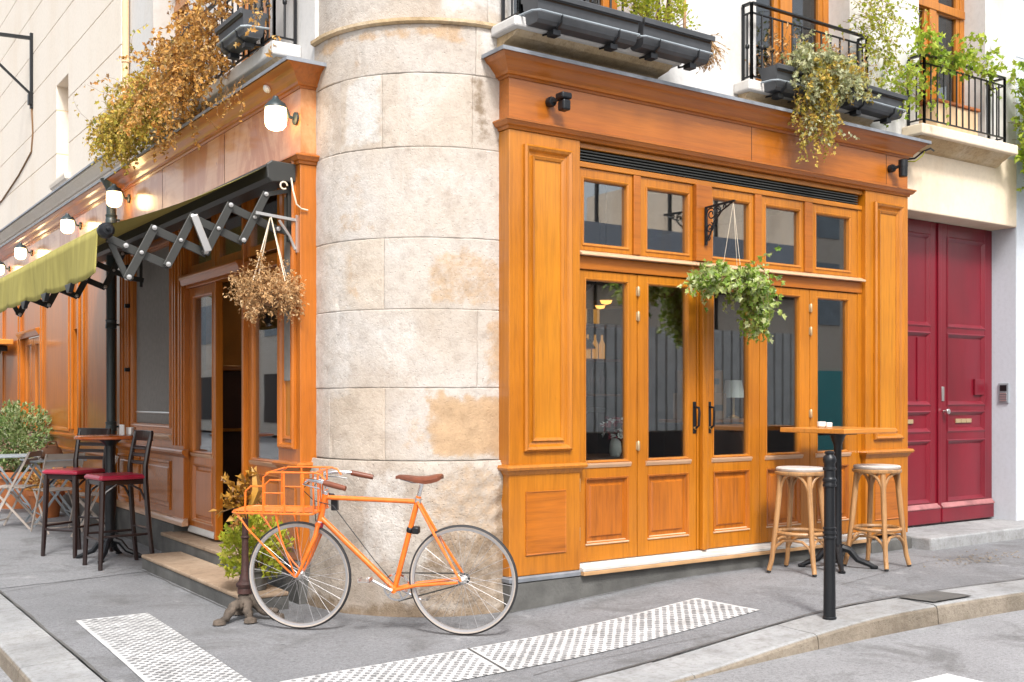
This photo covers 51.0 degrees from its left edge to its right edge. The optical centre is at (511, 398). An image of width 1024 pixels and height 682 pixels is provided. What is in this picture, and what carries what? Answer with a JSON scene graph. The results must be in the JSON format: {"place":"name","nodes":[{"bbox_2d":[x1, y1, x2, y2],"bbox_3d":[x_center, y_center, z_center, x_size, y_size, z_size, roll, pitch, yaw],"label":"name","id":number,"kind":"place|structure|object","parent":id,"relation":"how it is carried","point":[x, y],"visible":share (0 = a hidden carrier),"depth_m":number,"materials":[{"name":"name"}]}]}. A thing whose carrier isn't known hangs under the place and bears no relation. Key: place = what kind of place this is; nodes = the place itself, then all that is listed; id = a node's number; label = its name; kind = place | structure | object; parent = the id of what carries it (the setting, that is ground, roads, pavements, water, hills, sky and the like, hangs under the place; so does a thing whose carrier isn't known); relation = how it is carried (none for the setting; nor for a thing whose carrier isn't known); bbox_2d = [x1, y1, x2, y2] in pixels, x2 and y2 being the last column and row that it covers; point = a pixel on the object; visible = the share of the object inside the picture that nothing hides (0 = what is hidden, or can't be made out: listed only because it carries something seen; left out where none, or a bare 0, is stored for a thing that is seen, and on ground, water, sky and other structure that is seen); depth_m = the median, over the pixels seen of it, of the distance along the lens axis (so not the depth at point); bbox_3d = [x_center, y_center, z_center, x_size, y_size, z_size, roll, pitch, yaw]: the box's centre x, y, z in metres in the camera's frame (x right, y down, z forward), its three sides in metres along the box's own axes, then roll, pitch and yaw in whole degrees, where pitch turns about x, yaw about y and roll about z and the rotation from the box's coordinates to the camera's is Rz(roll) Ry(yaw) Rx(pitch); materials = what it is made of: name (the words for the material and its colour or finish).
{"place":"outdoors","nodes":[
{"label":"outdoors","id":0,"kind":"place"},
{"bbox_2d":[40,441,62,458],"bbox_3d":[-5.226,0.576,12.196,0.273,0.205,0.199,0,0,-35],"label":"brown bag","id":1,"kind":"object","parent":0,"point":[51,449],"visible":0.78,"depth_m":12.13,"materials":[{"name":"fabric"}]},
{"bbox_2d":[0,512,1023,681],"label":"pavement","id":2,"kind":"structure","parent":0,"point":[263,648],"depth_m":6.94,"materials":[{"name":"concrete"}]},
{"bbox_2d":[0,508,161,587],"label":"pavement patch","id":3,"kind":"object","parent":2,"relation":"on","point":[23,562],"visible":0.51,"depth_m":9.60,"materials":[{"name":"concrete"}]},
{"bbox_2d":[0,454,37,508],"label":"folding table","id":4,"kind":"object","parent":3,"relation":"on","point":[15,472],"visible":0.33,"depth_m":12.95,"materials":[{"name":"metal"}]},
{"bbox_2d":[0,469,39,508],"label":"plant pot","id":5,"kind":"object","parent":3,"relation":"on","point":[10,500],"visible":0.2,"depth_m":13.80,"materials":[{"name":"ceramic"}]},
{"bbox_2d":[0,399,54,471],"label":"potted bush","id":6,"kind":"object","parent":5,"relation":"on","point":[11,428],"visible":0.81,"depth_m":13.90,"materials":[{"name":"green plant"}]},
{"bbox_2d":[0,450,42,528],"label":"folding chair","id":7,"kind":"object","parent":3,"relation":"on","point":[26,461],"visible":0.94,"depth_m":11.81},
{"bbox_2d":[26,490,64,517],"bbox_3d":[-5.599,1.257,12.910,0.432,0.320,0.432,0,0,-35],"label":"plant pot","id":8,"kind":"object","parent":3,"relation":"on","point":[54,508],"visible":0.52,"depth_m":12.79,"materials":[{"name":"ceramic"}]},
{"bbox_2d":[21,467,69,491],"bbox_3d":[-5.585,1.001,12.904,0.554,0.409,0.520,0,0,-10],"label":"bushy plant","id":9,"kind":"object","parent":8,"relation":"in","point":[34,477],"visible":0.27,"depth_m":12.86,"materials":[{"name":"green plant"}]},
{"bbox_2d":[20,458,86,526],"bbox_3d":[-5.211,1.052,12.206,0.600,0.742,0.580,0,0,-35],"label":"folding table","id":10,"kind":"object","parent":3,"relation":"on","point":[35,462],"visible":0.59,"depth_m":12.08,"materials":[{"name":"metal"}]},
{"bbox_2d":[30,452,85,534],"bbox_3d":[-4.849,0.997,11.471,0.412,0.852,0.440,0,0,-45],"label":"folding chair","id":11,"kind":"object","parent":3,"relation":"on","point":[59,463],"visible":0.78,"depth_m":11.36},
{"bbox_2d":[41,428,113,557],"bbox_3d":[-3.975,0.845,9.833,0.419,1.147,0.492,0,0,21],"label":"bar chair","id":12,"kind":"object","parent":3,"relation":"on","point":[74,474],"visible":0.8,"depth_m":9.69,"materials":[{"name":"brown wood"}]},
{"bbox_2d":[70,455,118,541],"bbox_3d":[-4.245,0.997,10.926,0.440,0.852,0.412,0,0,-25],"label":"folding chair","id":13,"kind":"object","parent":3,"relation":"on","point":[93,494],"visible":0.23,"depth_m":10.77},
{"bbox_2d":[74,434,142,562],"bbox_3d":[-3.582,0.871,9.575,0.600,1.094,0.600,0,0,40],"label":"bar table","id":14,"kind":"object","parent":3,"relation":"on","point":[109,441],"visible":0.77,"depth_m":9.54,"materials":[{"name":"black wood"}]},
{"bbox_2d":[82,430,154,570],"bbox_3d":[-3.347,0.845,9.158,0.492,1.147,0.419,0,0,-41],"label":"bar chair","id":15,"kind":"object","parent":3,"relation":"on","point":[129,478],"visible":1,"depth_m":9.13,"materials":[{"name":"wood"}]},
{"bbox_2d":[76,613,250,681],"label":"tactile strip","id":16,"kind":"object","parent":2,"relation":"on","point":[146,647],"visible":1,"depth_m":6.01,"materials":[{"name":"concrete"}]},
{"bbox_2d":[141,551,288,612],"bbox_3d":[-2.304,1.410,8.124,0.338,0.220,2.320,0,0,-35],"label":"entrance step","id":17,"kind":"object","parent":2,"relation":"on","point":[204,578],"visible":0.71,"depth_m":7.96,"materials":[{"name":"beige stone"}]},
{"bbox_2d":[236,563,271,590],"bbox_3d":[-1.759,1.218,7.334,0.238,0.160,0.238,0,0,-35],"label":"plant pot","id":18,"kind":"object","parent":17,"relation":"on","point":[258,574],"visible":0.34,"depth_m":7.26,"materials":[{"name":"grey"}]},
{"bbox_2d":[216,511,294,579],"bbox_3d":[-1.753,1.006,7.340,0.560,0.501,0.449,0,0,-35],"label":"bushy plant","id":19,"kind":"object","parent":18,"relation":"in","point":[230,538],"visible":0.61,"depth_m":7.28,"materials":[{"name":"green plant"}]},
{"bbox_2d":[213,505,284,625],"bbox_3d":[-1.719,1.029,6.850,0.392,0.778,0.395,0,0,25],"label":"iron stand","id":20,"kind":"object","parent":2,"relation":"on","point":[244,602],"visible":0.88,"depth_m":6.88,"materials":[{"name":"metal"}]},
{"bbox_2d":[208,466,261,529],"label":"dead leaves","id":21,"kind":"object","parent":20,"relation":"on","point":[236,499],"visible":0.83,"depth_m":6.89,"materials":[{"name":"gold plant"}]},
{"bbox_2d":[232,466,517,634],"bbox_3d":[-0.831,0.921,6.512,1.760,0.991,0.563,0,3,10],"label":"bicycle","id":22,"kind":"object","parent":2,"relation":"on","point":[463,578],"visible":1,"depth_m":6.50,"materials":[{"name":"orange metal"}]},
{"bbox_2d":[0,578,1023,681],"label":"pavement seam","id":23,"kind":"object","parent":2,"relation":"on","point":[69,648],"visible":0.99,"depth_m":6.29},
{"bbox_2d":[280,598,757,681],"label":"tactile strip","id":24,"kind":"object","parent":2,"relation":"on","point":[594,638],"visible":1,"depth_m":6.08,"materials":[{"name":"concrete"}]},
{"bbox_2d":[129,0,1023,616],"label":"corner building","id":25,"kind":"structure","parent":2,"relation":"on","point":[407,244],"depth_m":7.49,"materials":[{"name":"brown"}]},
{"bbox_2d":[121,0,129,160],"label":"corner pipe","id":26,"kind":"object","parent":25,"relation":"attached to","point":[125,29],"visible":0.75,"depth_m":11.36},
{"bbox_2d":[174,0,187,109],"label":"window","id":27,"kind":"structure","parent":25,"relation":"in","point":[177,7],"depth_m":10.73,"materials":[{"name":"brown wood"}]},
{"bbox_2d":[100,55,326,604],"bbox_3d":[-2.553,-0.304,9.500,0.891,4.049,4.971,0,0,-35],"label":"shopfront","id":28,"kind":"object","parent":25,"relation":"attached to","point":[158,355],"visible":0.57,"depth_m":8.97,"materials":[{"name":"brown wood"}]},
{"bbox_2d":[100,178,119,533],"bbox_3d":[-4.202,-0.415,11.261,0.220,3.770,0.214,0,0,-35],"label":"drainpipe","id":29,"kind":"object","parent":28,"relation":"attached to","point":[111,325],"visible":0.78,"depth_m":11.22,"materials":[{"name":"metal"}]},
{"bbox_2d":[106,184,129,207],"bbox_3d":[-4.012,-2.066,10.931,0.230,0.239,0.160,0,0,-35],"label":"wall lantern","id":30,"kind":"object","parent":28,"relation":"attached to","point":[114,194],"depth_m":10.86,"materials":[{"name":"glass"}]},
{"bbox_2d":[130,238,171,440],"bbox_3d":[-3.483,-0.573,10.422,0.136,1.915,1.438,0,0,-35],"label":"window frame","id":31,"kind":"structure","parent":28,"relation":"in","point":[150,304],"depth_m":10.45,"materials":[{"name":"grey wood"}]},
{"bbox_2d":[0,160,307,316],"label":"awning","id":32,"kind":"object","parent":28,"relation":"attached to","point":[65,268],"visible":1,"depth_m":7.51,"materials":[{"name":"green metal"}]},
{"bbox_2d":[188,215,213,273],"bbox_3d":[-2.665,-1.367,9.301,0.060,0.523,0.693,0,0,-35],"label":"transom window","id":33,"kind":"structure","parent":28,"relation":"in","point":[193,266],"depth_m":9.51,"materials":[{"name":"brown wood"}]},
{"bbox_2d":[188,283,213,538],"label":"door leaf","id":34,"kind":"structure","parent":28,"relation":"in","point":[201,463],"depth_m":9.45,"materials":[{"name":"brown wood"}]},
{"bbox_2d":[216,204,241,264],"bbox_3d":[-2.256,-1.367,8.707,0.060,0.523,0.665,0,0,-35],"label":"transom window","id":35,"kind":"structure","parent":28,"relation":"in","point":[221,257],"depth_m":8.90,"materials":[{"name":"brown wood"}]},
{"bbox_2d":[247,189,276,257],"bbox_3d":[-1.835,-1.367,8.097,0.060,0.523,0.738,0,0,-35],"label":"transom window","id":36,"kind":"structure","parent":28,"relation":"in","point":[252,242],"depth_m":8.32,"materials":[{"name":"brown wood"}]},
{"bbox_2d":[248,266,278,550],"bbox_3d":[-1.839,0.075,8.095,0.068,2.106,0.736,0,0,-35],"label":"door leaf","id":37,"kind":"structure","parent":28,"relation":"in","point":[264,465],"depth_m":8.32,"materials":[{"name":"brown wood"}]},
{"bbox_2d":[258,278,278,459],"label":"open door leaf","id":38,"kind":"structure","parent":28,"relation":"in","point":[267,331],"depth_m":8.52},
{"bbox_2d":[255,211,297,252],"bbox_3d":[-1.625,-1.150,7.402,0.301,0.260,0.030,0,0,-35],"label":"wall bracket","id":39,"kind":"object","parent":28,"relation":"attached to","point":[295,245],"depth_m":7.45,"materials":[{"name":"silver metal"}]},
{"bbox_2d":[223,217,309,326],"bbox_3d":[-1.690,-0.874,7.342,0.533,0.775,0.594,0,0,-35],"label":"hanging basket","id":40,"kind":"object","parent":39,"relation":"hanging from","point":[276,292],"visible":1,"depth_m":7.30,"materials":[{"name":"beige wicker"}]},
{"bbox_2d":[264,96,298,130],"bbox_3d":[-1.601,-1.970,7.431,0.230,0.239,0.160,0,0,-35],"label":"wall lantern","id":41,"kind":"object","parent":28,"relation":"attached to","point":[277,113],"depth_m":7.36,"materials":[{"name":"glass"}]},
{"bbox_2d":[147,0,296,108],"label":"balcony railing","id":42,"kind":"object","parent":25,"relation":"on","point":[261,8],"visible":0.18,"depth_m":7.76,"materials":[{"name":"black metal"}]},
{"bbox_2d":[72,0,280,175],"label":"climbing plant","id":43,"kind":"object","parent":42,"relation":"hanging from","point":[120,127],"visible":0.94,"depth_m":8.82,"materials":[{"name":"orange plant"}]},
{"bbox_2d":[214,7,268,60],"bbox_3d":[-1.971,-2.639,7.844,0.230,0.238,0.579,0,0,-35],"label":"window box","id":44,"kind":"object","parent":25,"relation":"attached to","point":[231,30],"visible":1,"depth_m":7.70,"materials":[{"name":"plastic"}]},
{"bbox_2d":[518,0,642,51],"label":"window box","id":45,"kind":"object","parent":25,"relation":"attached to","point":[611,29],"visible":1,"depth_m":7.08,"materials":[{"name":"plastic"}]},
{"bbox_2d":[501,0,669,21],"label":"balcony railing","id":46,"kind":"object","parent":25,"relation":"on","point":[503,18],"visible":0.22,"depth_m":7.19,"materials":[{"name":"black metal"}]},
{"bbox_2d":[586,309,619,395],"bbox_3d":[0.447,-0.586,12.065,1.800,1.112,0.250,0,0,-35],"label":"bottle shelf","id":47,"kind":"object","parent":25,"relation":"attached to","point":[594,324],"visible":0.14,"depth_m":12.39,"materials":[{"name":"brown wood"}]},
{"bbox_2d":[586,185,622,304],"bbox_3d":[0.799,-1.310,9.120,0.480,1.020,0.475,0,0,-35],"label":"pendant lamp","id":48,"kind":"object","parent":25,"relation":"hanging from","point":[601,293],"visible":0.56,"depth_m":9.00,"materials":[{"name":"black metal"}]},
{"bbox_2d":[586,219,622,308],"bbox_3d":[0.894,-1.365,10.886,0.480,0.910,0.475,0,0,-35],"label":"pendant lamp","id":49,"kind":"object","parent":25,"relation":"hanging from","point":[588,306],"visible":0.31,"depth_m":10.89,"materials":[{"name":"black metal"}]},
{"bbox_2d":[586,454,649,459],"bbox_3d":[0.750,0.830,8.540,0.700,0.755,0.700,0,0,-35],"label":"cafe table","id":50,"kind":"object","parent":25,"relation":"on","point":[598,456],"visible":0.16,"depth_m":8.30,"materials":[{"name":"black metal"}]},
{"bbox_2d":[599,416,622,455],"bbox_3d":[0.821,0.286,8.458,0.281,0.328,0.213,0,0,-35],"label":"flower vase","id":51,"kind":"object","parent":50,"relation":"on","point":[615,449],"visible":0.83,"depth_m":8.43,"materials":[{"name":"white ceramic"}]},
{"bbox_2d":[630,17,714,70],"bbox_3d":[1.117,-2.484,7.602,0.719,0.238,0.230,1,0,-35],"label":"window box","id":52,"kind":"object","parent":25,"relation":"attached to","point":[689,49],"visible":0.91,"depth_m":7.52,"materials":[{"name":"plastic"}]},
{"bbox_2d":[614,0,729,74],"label":"bushy plant","id":53,"kind":"object","parent":52,"relation":"in","point":[640,8],"visible":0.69,"depth_m":7.53,"materials":[{"name":"green plant"}]},
{"bbox_2d":[659,418,743,456],"bbox_3d":[1.711,0.689,9.171,0.860,1.037,0.410,0,0,-35],"label":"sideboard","id":54,"kind":"object","parent":25,"relation":"on","point":[728,435],"visible":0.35,"depth_m":9.01,"materials":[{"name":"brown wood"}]},
{"bbox_2d":[673,393,725,418],"bbox_3d":[1.586,0.059,9.062,0.370,0.218,0.268,0,0,-35],"label":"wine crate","id":55,"kind":"object","parent":54,"relation":"on","point":[720,404],"visible":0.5,"depth_m":9.02,"materials":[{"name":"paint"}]},
{"bbox_2d":[677,370,722,392],"bbox_3d":[1.590,-0.146,9.065,0.280,0.188,0.268,0,0,-35],"label":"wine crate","id":56,"kind":"object","parent":55,"relation":"on","point":[718,381],"visible":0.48,"depth_m":9.03,"materials":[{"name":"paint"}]},
{"bbox_2d":[723,380,743,417],"bbox_3d":[1.920,0.003,9.309,0.200,0.330,0.197,0,0,-35],"label":"indoor lamp","id":57,"kind":"object","parent":54,"relation":"on","point":[733,389],"visible":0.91,"depth_m":9.24,"materials":[{"name":"fabric"}]},
{"bbox_2d":[481,44,931,612],"bbox_3d":[1.731,-0.292,8.341,4.572,4.024,0.341,0,0,-35],"label":"shopfront","id":58,"kind":"object","parent":25,"relation":"attached to","point":[577,524],"visible":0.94,"depth_m":7.92,"materials":[{"name":"brown wood"}]},
{"bbox_2d":[545,91,571,111],"bbox_3d":[0.315,-1.995,7.235,0.116,0.120,0.155,0,0,-35],"label":"spotlight","id":59,"kind":"object","parent":58,"relation":"attached to","point":[562,98],"visible":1,"depth_m":7.20,"materials":[{"name":"black metal"}]},
{"bbox_2d":[580,167,631,254],"bbox_3d":[0.649,-1.330,7.652,0.503,0.576,0.067,0,0,-35],"label":"transom window","id":60,"kind":"structure","parent":58,"relation":"in","point":[624,181],"depth_m":7.68,"materials":[{"name":"brown wood"}]},
{"bbox_2d":[580,270,639,562],"bbox_3d":[0.676,0.121,7.656,0.577,2.046,0.072,0,0,-35],"label":"door leaf","id":61,"kind":"structure","parent":58,"relation":"in","point":[608,487],"depth_m":7.69,"materials":[{"name":"brown wood"}]},
{"bbox_2d":[640,177,692,260],"bbox_3d":[1.132,-1.330,7.985,0.530,0.576,0.067,0,0,-35],"label":"transom window","id":62,"kind":"structure","parent":58,"relation":"in","point":[647,184],"depth_m":8.00,"materials":[{"name":"brown wood"}]},
{"bbox_2d":[637,275,700,555],"bbox_3d":[1.158,0.121,7.963,0.586,2.046,0.114,0,0,-35],"label":"door leaf","id":63,"kind":"structure","parent":58,"relation":"in","point":[666,486],"depth_m":7.97,"materials":[{"name":"brown wood"}]},
{"bbox_2d":[705,199,735,245],"bbox_3d":[1.548,-1.311,7.997,0.020,0.302,0.300,0,0,-35],"label":"wrought bracket","id":64,"kind":"object","parent":58,"relation":"attached to","point":[707,225],"visible":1,"depth_m":8.06,"materials":[{"name":"black metal"}]},
{"bbox_2d":[677,202,786,344],"bbox_3d":[1.598,-0.923,7.817,0.904,1.045,0.563,0,0,-35],"label":"hanging plant","id":65,"kind":"object","parent":64,"relation":"hanging from","point":[750,288],"visible":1,"depth_m":7.80,"materials":[{"name":"green plant"}]},
{"bbox_2d":[712,188,752,266],"bbox_3d":[1.692,-1.330,8.371,0.490,0.576,0.067,0,0,-35],"label":"transom window","id":66,"kind":"structure","parent":58,"relation":"in","point":[745,199],"depth_m":8.45,"materials":[{"name":"brown wood"}]},
{"bbox_2d":[708,291,758,548],"bbox_3d":[1.730,0.121,8.357,0.572,2.046,0.114,0,0,-35],"label":"door leaf","id":67,"kind":"structure","parent":58,"relation":"in","point":[733,478],"depth_m":8.40,"materials":[{"name":"brown wood"}]},
{"bbox_2d":[762,196,802,271],"bbox_3d":[2.169,-1.330,8.700,0.510,0.576,0.067,0,0,-35],"label":"transom window","id":68,"kind":"structure","parent":58,"relation":"in","point":[796,207],"depth_m":8.73,"materials":[{"name":"brown wood"}]},
{"bbox_2d":[759,286,811,542],"bbox_3d":[2.211,0.121,8.713,0.611,2.046,0.072,0,0,-35],"label":"door leaf","id":69,"kind":"structure","parent":58,"relation":"in","point":[768,462],"depth_m":8.76,"materials":[{"name":"brown wood"}]},
{"bbox_2d":[809,290,856,536],"bbox_3d":[2.701,0.121,9.053,0.604,2.046,0.068,0,0,-35],"label":"door leaf","id":70,"kind":"structure","parent":58,"relation":"in","point":[849,452],"depth_m":9.14,"materials":[{"name":"brown wood"}]},
{"bbox_2d":[812,204,856,277],"bbox_3d":[2.701,-1.330,9.065,0.590,0.576,0.067,0,0,-35],"label":"transom window","id":71,"kind":"structure","parent":58,"relation":"in","point":[849,216],"depth_m":9.15,"materials":[{"name":"brown wood"}]},
{"bbox_2d":[887,159,907,177],"bbox_3d":[3.356,-2.001,9.340,0.166,0.151,0.080,0,0,36],"label":"spotlight","id":72,"kind":"object","parent":58,"relation":"attached to","point":[902,165],"visible":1,"depth_m":9.29,"materials":[{"name":"black metal"}]},
{"bbox_2d":[758,63,815,104],"bbox_3d":[2.179,-2.469,8.492,0.519,0.238,0.230,0,0,-35],"label":"window box","id":73,"kind":"object","parent":25,"relation":"attached to","point":[776,78],"visible":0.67,"depth_m":8.37,"materials":[{"name":"plastic"}]},
{"bbox_2d":[780,29,883,166],"bbox_3d":[2.564,-2.359,8.642,1.091,1.072,0.623,0,0,-35],"label":"trailing plant","id":74,"kind":"object","parent":73,"relation":"in","point":[836,74],"visible":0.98,"depth_m":8.47,"materials":[{"name":"green plant"}]},
{"bbox_2d":[756,0,828,80],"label":"window","id":75,"kind":"structure","parent":25,"relation":"in","point":[821,7],"depth_m":9.40,"materials":[{"name":"brown wood"}]},
{"bbox_2d":[741,1,867,95],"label":"balcony railing","id":76,"kind":"object","parent":25,"relation":"on","point":[746,46],"visible":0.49,"depth_m":8.56,"materials":[{"name":"black metal"}]},
{"bbox_2d":[745,22,878,82],"bbox_3d":[2.410,-2.761,8.840,1.430,0.517,0.736,0,0,-35],"label":"dry plant","id":77,"kind":"object","parent":25,"relation":"on","point":[775,56],"visible":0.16,"depth_m":8.65,"materials":[{"name":"plant"}]},
{"bbox_2d":[837,84,907,123],"bbox_3d":[3.020,-2.479,9.071,0.779,0.238,0.230,1,-1,-35],"label":"window box","id":78,"kind":"object","parent":25,"relation":"attached to","point":[884,108],"visible":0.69,"depth_m":9.04,"materials":[{"name":"plastic"}]},
{"bbox_2d":[833,0,939,90],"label":"climbing plant","id":79,"kind":"object","parent":25,"relation":"attached to","point":[873,17],"visible":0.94,"depth_m":8.97,"materials":[{"name":"green plant"}]},
{"bbox_2d":[908,218,940,526],"bbox_3d":[3.724,-0.252,10.138,0.972,2.913,0.086,0,0,-35],"label":"door leaf","id":80,"kind":"structure","parent":25,"relation":"in","point":[923,508],"depth_m":10.29,"materials":[{"name":"red paint"}]},
{"bbox_2d":[919,0,964,103],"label":"window","id":81,"kind":"structure","parent":25,"relation":"in","point":[956,14],"depth_m":10.44,"materials":[{"name":"brown wood"}]},
{"bbox_2d":[919,98,979,135],"bbox_3d":[4.104,-2.600,10.103,0.700,0.307,0.230,0,0,-35],"label":"planter","id":82,"kind":"object","parent":25,"relation":"on","point":[953,112],"visible":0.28,"depth_m":9.98,"materials":[{"name":"ceramic"}]},
{"bbox_2d":[907,54,1005,142],"bbox_3d":[4.151,-2.762,9.991,1.305,0.632,0.188,0,0,-35],"label":"balcony railing","id":83,"kind":"object","parent":25,"relation":"on","point":[988,90],"visible":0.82,"depth_m":9.95,"materials":[{"name":"black metal"}]},
{"bbox_2d":[878,16,1023,127],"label":"ivy","id":84,"kind":"object","parent":83,"relation":"attached to","point":[960,59],"visible":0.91,"depth_m":9.56,"materials":[{"name":"green plant"}]},
{"bbox_2d":[940,223,994,522],"bbox_3d":[4.518,-0.252,10.662,0.898,2.913,0.123,0,0,-35],"label":"door leaf","id":85,"kind":"structure","parent":25,"relation":"in","point":[966,253],"depth_m":10.69,"materials":[{"name":"red paint"}]},
{"bbox_2d":[998,383,1008,402],"bbox_3d":[4.949,-0.060,10.819,0.018,0.200,0.110,0,0,-35],"label":"intercom","id":86,"kind":"object","parent":25,"relation":"attached to","point":[1003,392],"visible":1,"depth_m":10.81,"materials":[{"name":"metal"}]},
{"bbox_2d":[1008,59,1023,191],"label":"ivy","id":87,"kind":"object","parent":25,"relation":"attached to","point":[1020,155],"visible":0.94,"depth_m":10.49,"materials":[{"name":"green plant"}]},
{"bbox_2d":[767,466,823,576],"bbox_3d":[2.195,0.915,8.187,0.389,0.792,0.389,0,0,35],"label":"bar stool","id":88,"kind":"object","parent":2,"relation":"on","point":[788,474],"visible":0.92,"depth_m":8.13,"materials":[{"name":"brown wood"}]},
{"bbox_2d":[780,426,895,573],"bbox_3d":[2.538,0.770,8.375,0.620,1.094,0.620,0,0,-35],"label":"bar table","id":89,"kind":"object","parent":2,"relation":"on","point":[837,434],"visible":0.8,"depth_m":8.34,"materials":[{"name":"orange wood"}]},
{"bbox_2d":[843,464,910,570],"bbox_3d":[2.868,0.915,8.444,0.389,0.792,0.389,0,0,-43],"label":"bar stool","id":90,"kind":"object","parent":2,"relation":"on","point":[881,470],"visible":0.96,"depth_m":8.42,"materials":[{"name":"brown wood"}]},
{"bbox_2d":[0,425,1023,681],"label":"road","id":91,"kind":"structure","parent":0,"point":[986,649],"depth_m":5.98,"materials":[{"name":"asphalt"}]},
{"bbox_2d":[0,0,121,245],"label":"neighbouring building","id":92,"kind":"structure","parent":91,"relation":"on","point":[77,45],"depth_m":14.22,"materials":[{"name":"paint"}]},
{"bbox_2d":[0,32,33,108],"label":"sign arm","id":93,"kind":"object","parent":92,"relation":"attached to","point":[30,90],"visible":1,"depth_m":15.25},
{"bbox_2d":[0,179,117,528],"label":"shopfront","id":94,"kind":"object","parent":92,"relation":"attached to","point":[68,369],"visible":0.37,"depth_m":13.51,"materials":[{"name":"brown wood"}]},
{"bbox_2d":[14,242,32,259],"bbox_3d":[-6.848,-2.071,15.049,0.230,0.239,0.160,0,0,-35],"label":"wall lantern","id":95,"kind":"object","parent":94,"relation":"attached to","point":[21,249],"depth_m":14.98,"materials":[{"name":"glass"}]},
{"bbox_2d":[25,338,33,468],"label":"door leaf","id":96,"kind":"structure","parent":94,"relation":"in","point":[28,342],"depth_m":15.78,"materials":[{"name":"brown wood"}]},
{"bbox_2d":[34,337,38,468],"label":"door leaf","id":97,"kind":"structure","parent":94,"relation":"in","point":[36,340],"depth_m":15.23,"materials":[{"name":"brown wood"}]},
{"bbox_2d":[60,213,81,233],"bbox_3d":[-5.203,-2.066,12.661,0.230,0.239,0.160,0,0,-35],"label":"wall lantern","id":98,"kind":"object","parent":94,"relation":"attached to","point":[68,222],"depth_m":12.59,"materials":[{"name":"glass"}]},
{"bbox_2d":[0,579,1023,681],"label":"kerb","id":99,"kind":"structure","parent":91,"relation":"on","point":[33,650],"depth_m":6.13,"materials":[{"name":"stone"}]},
{"bbox_2d":[822,451,836,619],"bbox_3d":[1.936,0.850,6.552,0.084,1.072,0.084,0,0,-35],"label":"bollard","id":100,"kind":"object","parent":99,"relation":"on","point":[829,480],"visible":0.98,"depth_m":6.52,"materials":[{"name":"black metal"}]},
{"bbox_2d":[901,591,971,601],"bbox_3d":[2.816,1.309,7.135,0.470,0.003,0.251,0,0,-35],"label":"kerb patch","id":101,"kind":"object","parent":99,"relation":"on","point":[934,596],"visible":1,"depth_m":7.13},
{"bbox_2d":[0,592,1023,681],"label":"kerb face","id":102,"kind":"object","parent":91,"relation":"on","point":[928,617],"visible":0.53,"depth_m":6.56},
{"bbox_2d":[914,674,981,681],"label":"crossing marking","id":103,"kind":"object","parent":91,"relation":"on","point":[946,678],"visible":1,"depth_m":5.50,"materials":[{"name":"paint"}]},
{"bbox_2d":[586,407,605,453],"bbox_3d":[-0.374,0.647,10.789,2.900,1.115,0.620,0,0,-35],"label":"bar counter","id":104,"kind":"object","parent":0,"point":[591,430],"visible":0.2,"depth_m":11.33,"materials":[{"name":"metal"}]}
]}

